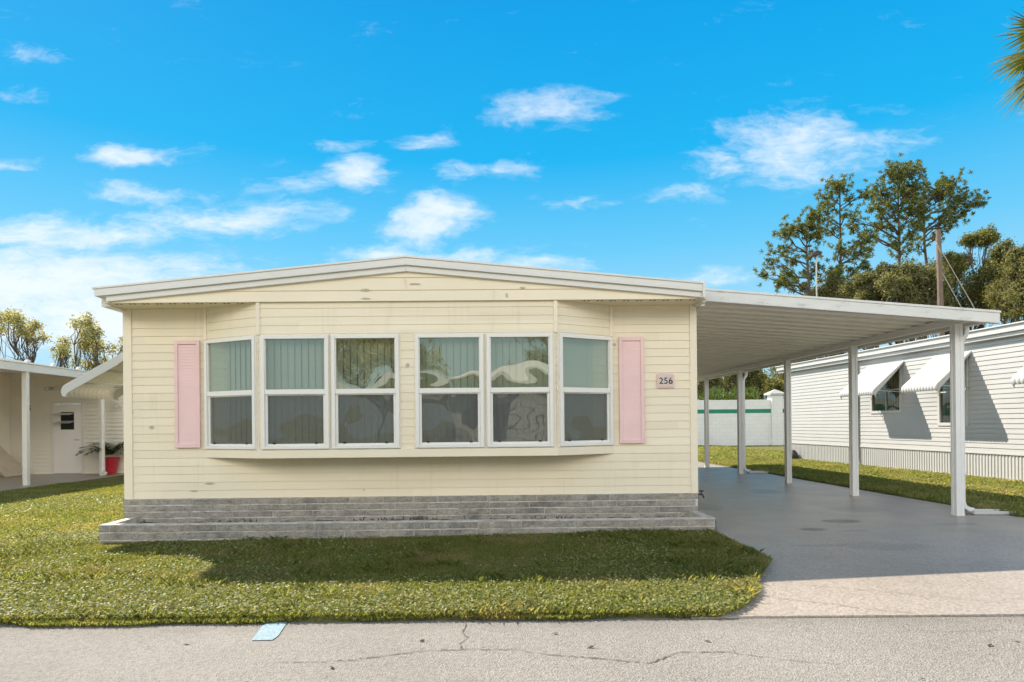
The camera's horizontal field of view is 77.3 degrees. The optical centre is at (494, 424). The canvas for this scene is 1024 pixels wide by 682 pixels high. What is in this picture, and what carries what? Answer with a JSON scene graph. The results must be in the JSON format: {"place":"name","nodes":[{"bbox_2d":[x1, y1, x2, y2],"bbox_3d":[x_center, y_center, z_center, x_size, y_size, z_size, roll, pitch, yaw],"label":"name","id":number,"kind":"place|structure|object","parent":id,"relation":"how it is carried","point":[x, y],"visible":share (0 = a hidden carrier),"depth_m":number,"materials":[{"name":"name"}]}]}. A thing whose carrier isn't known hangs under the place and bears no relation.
{"place":"outdoors","nodes":[
{"label":"outdoors","id":0,"kind":"place"},
{"bbox_2d":[0,616,1023,681],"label":"road","id":1,"kind":"structure","parent":0,"point":[894,649],"depth_m":3.70,"materials":[{"name":"grey asphalt"}]},
{"bbox_2d":[252,622,286,639],"bbox_3d":[-1.454,1.334,4.149,0.153,0.002,0.379,-1,0,-7],"label":"road marking","id":2,"kind":"object","parent":1,"relation":"on","point":[270,631],"visible":1,"depth_m":4.13,"materials":[{"name":"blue paint"}]},
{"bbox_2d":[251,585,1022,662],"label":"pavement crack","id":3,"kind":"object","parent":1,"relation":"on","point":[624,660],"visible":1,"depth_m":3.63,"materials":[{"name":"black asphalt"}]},
{"bbox_2d":[0,445,1023,626],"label":"lawn","id":4,"kind":"structure","parent":0,"point":[319,618],"depth_m":5.76,"materials":[{"name":"green plant"}]},
{"bbox_2d":[0,302,52,362],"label":"turkey oak","id":5,"kind":"object","parent":4,"relation":"on","point":[21,331],"visible":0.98,"depth_m":37.29,"materials":[{"name":"green plant"}]},
{"bbox_2d":[0,473,123,490],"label":"porch slab","id":6,"kind":"structure","parent":4,"relation":"on","point":[10,483],"depth_m":16.93,"materials":[{"name":"grey concrete"}]},
{"bbox_2d":[0,446,21,476],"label":"board","id":7,"kind":"object","parent":6,"relation":"on","point":[10,466],"visible":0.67,"depth_m":17.94,"materials":[{"name":"beige wood"}]},
{"bbox_2d":[75,441,123,473],"bbox_3d":[-11.165,0.912,18.640,1.808,0.990,1.618,-1,0,-1],"label":"potted palm","id":8,"kind":"object","parent":6,"relation":"on","point":[111,464],"visible":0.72,"depth_m":18.42,"materials":[{"name":"red ceramic"}]},
{"bbox_2d":[0,358,123,484],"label":"neighbour house","id":9,"kind":"structure","parent":4,"relation":"on","point":[46,427],"depth_m":18.82,"materials":[{"name":"beige"}]},
{"bbox_2d":[52,404,81,472],"bbox_3d":[-12.550,0.405,18.763,0.810,2.030,0.230,-1,0,-1],"label":"door","id":10,"kind":"structure","parent":9,"relation":"in","point":[66,417],"depth_m":18.83,"materials":[{"name":"white plastic"}]},
{"bbox_2d":[49,335,90,369],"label":"turkey oak","id":11,"kind":"object","parent":4,"relation":"on","point":[64,352],"visible":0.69,"depth_m":40.21,"materials":[{"name":"green plant"}]},
{"bbox_2d":[66,311,122,370],"bbox_3d":[-22.250,-2.210,35.988,3.465,7.888,3.982,-1,0,15],"label":"turkey oak","id":12,"kind":"object","parent":4,"relation":"on","point":[89,343],"visible":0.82,"depth_m":34.98,"materials":[{"name":"green plant"}]},
{"bbox_2d":[0,493,765,618],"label":"clover","id":13,"kind":"object","parent":4,"relation":"on","point":[441,605],"visible":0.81,"depth_m":5.00,"materials":[{"name":"green plant"}]},
{"bbox_2d":[61,255,706,522],"bbox_3d":[-1.492,-0.347,14.878,8.141,3.293,14.710,-1,0,-1],"label":"mobile home","id":14,"kind":"object","parent":4,"relation":"on","point":[407,387],"visible":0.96,"depth_m":7.86,"materials":[{"name":"beige metal"}]},
{"bbox_2d":[204,335,259,449],"bbox_3d":[-3.211,-0.379,7.849,0.799,1.368,0.496,-1,0,-1],"label":"window","id":15,"kind":"structure","parent":14,"relation":"in","point":[230,417],"depth_m":7.86,"materials":[{"name":"glass"}]},
{"bbox_2d":[260,334,330,449],"bbox_3d":[-2.366,-0.387,7.668,0.818,1.368,0.156,-1,0,-1],"label":"window","id":16,"kind":"structure","parent":14,"relation":"in","point":[293,418],"depth_m":7.63,"materials":[{"name":"glass"}]},
{"bbox_2d":[331,334,400,448],"bbox_3d":[-1.531,-0.395,7.677,0.818,1.368,0.155,-1,0,-1],"label":"window","id":17,"kind":"structure","parent":14,"relation":"in","point":[369,417],"depth_m":7.64,"materials":[{"name":"glass"}]},
{"bbox_2d":[203,300,613,458],"bbox_3d":[-1.059,-0.551,7.836,5.130,1.873,0.424,-1,0,-1],"label":"bow window","id":18,"kind":"structure","parent":14,"relation":"in","point":[406,319],"depth_m":7.64,"materials":[{"name":"beige"}]},
{"bbox_2d":[414,333,484,448],"bbox_3d":[-0.531,-0.405,7.690,0.828,1.368,0.155,-1,0,-1],"label":"window","id":19,"kind":"structure","parent":14,"relation":"in","point":[446,416],"depth_m":7.65,"materials":[{"name":"clear glass"}]},
{"bbox_2d":[486,333,553,447],"bbox_3d":[0.309,-0.413,7.700,0.808,1.368,0.156,-1,0,-1],"label":"window","id":20,"kind":"structure","parent":14,"relation":"in","point":[519,415],"depth_m":7.66,"materials":[{"name":"glass"}]},
{"bbox_2d":[556,333,612,446],"bbox_3d":[1.121,-0.421,7.900,0.747,1.368,0.489,-1,0,-1],"label":"window","id":21,"kind":"structure","parent":14,"relation":"in","point":[585,418],"depth_m":7.90,"materials":[{"name":"white plastic"}]},
{"bbox_2d":[657,372,673,387],"bbox_3d":[2.160,-0.563,8.059,0.210,0.194,0.028,-1,0,-1],"label":"number plaque","id":22,"kind":"object","parent":14,"relation":"attached to","point":[665,380],"visible":1,"depth_m":8.05,"materials":[{"name":"pink paint"}]},
{"bbox_2d":[99,511,715,543],"bbox_3d":[-0.980,1.244,7.688,7.112,0.261,0.661,-1,0,-1],"label":"stone planter","id":23,"kind":"object","parent":4,"relation":"on","point":[131,529],"visible":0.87,"depth_m":7.37,"materials":[{"name":"stone"}]},
{"bbox_2d":[698,384,762,399],"bbox_3d":[13.409,-0.581,36.188,3.887,3.720,2.972,-1,0,-1],"label":"palmetto","id":24,"kind":"object","parent":4,"relation":"on","point":[718,394],"visible":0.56,"depth_m":35.69,"materials":[{"name":"green plant"}]},
{"bbox_2d":[697,371,773,399],"bbox_3d":[14.341,-1.623,39.841,5.929,5.998,5.745,-1,0,25],"label":"oak tree","id":25,"kind":"object","parent":4,"relation":"on","point":[727,382],"visible":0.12,"depth_m":38.83,"materials":[{"name":"green plant"}]},
{"bbox_2d":[697,389,783,445],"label":"boundary wall","id":26,"kind":"structure","parent":4,"relation":"on","point":[764,422],"depth_m":33.75,"materials":[{"name":"white paint"}]},
{"bbox_2d":[747,471,767,472],"bbox_3d":[6.493,1.141,15.580,0.620,0.055,0.280,-1,0,-1],"label":"splash block","id":27,"kind":"object","parent":4,"relation":"on","point":[757,472],"depth_m":15.48,"materials":[{"name":"white concrete"}]},
{"bbox_2d":[745,369,783,399],"bbox_3d":[16.175,-1.346,37.841,2.187,5.440,3.894,-1,0,-1],"label":"oak tree","id":28,"kind":"object","parent":4,"relation":"on","point":[761,381],"visible":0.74,"depth_m":37.60,"materials":[{"name":"green plant"}]},
{"bbox_2d":[776,373,783,379],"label":"oak tree","id":29,"kind":"object","parent":4,"relation":"on","point":[781,376],"visible":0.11,"depth_m":40.96,"materials":[{"name":"green plant"}]},
{"bbox_2d":[792,450,797,458],"bbox_3d":[9.727,1.025,20.873,0.278,0.435,0.400,-1,0,-1],"label":"stone","id":30,"kind":"object","parent":4,"relation":"on","point":[794,454],"visible":0.4,"depth_m":20.71,"materials":[{"name":"grey stone"}]},
{"bbox_2d":[753,200,849,295],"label":"pine tree","id":31,"kind":"object","parent":4,"relation":"on","point":[787,232],"visible":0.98,"depth_m":42.10,"materials":[{"name":"green plant"}]},
{"bbox_2d":[808,250,821,358],"bbox_3d":[16.705,-3.883,33.182,0.540,10.245,0.450,-1,0,-1],"label":"lamp pole","id":32,"kind":"object","parent":4,"relation":"on","point":[815,253],"visible":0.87,"depth_m":33.18,"materials":[{"name":"metal"}]},
{"bbox_2d":[766,347,874,380],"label":"oak tree","id":33,"kind":"object","parent":4,"relation":"on","point":[772,369],"visible":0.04,"depth_m":41.21,"materials":[{"name":"green plant"}]},
{"bbox_2d":[802,264,856,356],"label":"oak tree","id":34,"kind":"object","parent":4,"relation":"on","point":[831,290],"visible":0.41,"depth_m":42.68,"materials":[{"name":"green plant"}]},
{"bbox_2d":[813,172,880,354],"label":"pine tree","id":35,"kind":"object","parent":4,"relation":"on","point":[837,186],"visible":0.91,"depth_m":43.86,"materials":[{"name":"green plant"}]},
{"bbox_2d":[838,260,900,349],"bbox_3d":[22.704,-4.278,38.319,3.693,11.154,4.375,-1,0,-1],"label":"oak tree","id":36,"kind":"object","parent":4,"relation":"on","point":[863,284],"visible":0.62,"depth_m":37.71,"materials":[{"name":"green plant"}]},
{"bbox_2d":[836,152,940,341],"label":"pine tree","id":37,"kind":"object","parent":4,"relation":"on","point":[901,174],"visible":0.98,"depth_m":46.21,"materials":[{"name":"green plant"}]},
{"bbox_2d":[775,321,1023,481],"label":"neighbour home","id":38,"kind":"object","parent":4,"relation":"on","point":[903,405],"visible":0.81,"depth_m":15.26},
{"bbox_2d":[870,366,901,413],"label":"window","id":39,"kind":"structure","parent":38,"relation":"in","point":[885,401],"depth_m":16.39,"materials":[{"name":"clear glass"}]},
{"bbox_2d":[937,357,968,425],"bbox_3d":[10.253,-0.738,14.287,0.080,1.520,0.881,-1,0,-3],"label":"window","id":40,"kind":"structure","parent":38,"relation":"in","point":[943,397],"depth_m":14.49,"materials":[{"name":"clear glass"}]},
{"bbox_2d":[872,256,958,344],"bbox_3d":[24.132,-4.310,36.840,4.943,11.215,4.755,-1,0,24],"label":"oak tree","id":41,"kind":"object","parent":4,"relation":"on","point":[915,284],"visible":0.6,"depth_m":36.17,"materials":[{"name":"green plant"}]},
{"bbox_2d":[903,167,991,338],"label":"pine tree","id":42,"kind":"object","parent":4,"relation":"on","point":[940,191],"visible":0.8,"depth_m":48.23,"materials":[{"name":"green plant"}]},
{"bbox_2d":[935,229,985,335],"bbox_3d":[22.620,-3.871,29.141,5.353,10.112,0.575,-1,0,-1],"label":"utility pole","id":43,"kind":"object","parent":4,"relation":"on","point":[940,275],"visible":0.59,"depth_m":29.17,"materials":[{"name":"brown wood"}]},
{"bbox_2d":[925,223,1006,336],"bbox_3d":[29.689,-5.613,40.328,4.093,13.718,6.143,-1,0,-24],"label":"oak tree","id":44,"kind":"object","parent":4,"relation":"on","point":[960,264],"visible":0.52,"depth_m":39.55,"materials":[{"name":"green plant"}]},
{"bbox_2d":[964,509,1014,513],"bbox_3d":[6.580,1.140,8.451,0.620,0.055,0.280,-1,0,-1],"label":"splash block","id":45,"kind":"object","parent":4,"relation":"on","point":[986,511],"depth_m":8.36,"materials":[{"name":"white concrete"}]},
{"bbox_2d":[981,237,1023,324],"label":"oak tree","id":46,"kind":"object","parent":4,"relation":"on","point":[1008,256],"visible":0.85,"depth_m":35.52,"materials":[{"name":"green plant"}]},
{"bbox_2d":[983,7,1023,119],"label":"palm tree","id":47,"kind":"object","parent":4,"relation":"on","point":[1017,59],"visible":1,"depth_m":10.56,"materials":[{"name":"green plant"}]},
{"bbox_2d":[990,276,1023,321],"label":"oak tree","id":48,"kind":"object","parent":4,"relation":"on","point":[1011,297],"visible":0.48,"depth_m":34.30,"materials":[{"name":"green plant"}]},
{"bbox_2d":[0,0,1023,399],"label":"sky","id":49,"kind":"structure","parent":0,"point":[141,140],"materials":[{"name":"blue"}]},
{"bbox_2d":[691,462,1023,618],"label":"driveway","id":50,"kind":"structure","parent":0,"point":[834,540],"depth_m":6.26,"materials":[{"name":"grey concrete"}]},
{"bbox_2d":[696,288,1000,515],"bbox_3d":[4.327,-0.257,13.878,3.811,2.905,11.969,-1,0,-1],"label":"carport","id":51,"kind":"object","parent":50,"relation":"on","point":[739,333],"visible":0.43,"depth_m":9.43,"materials":[{"name":"white metal"}]}
]}

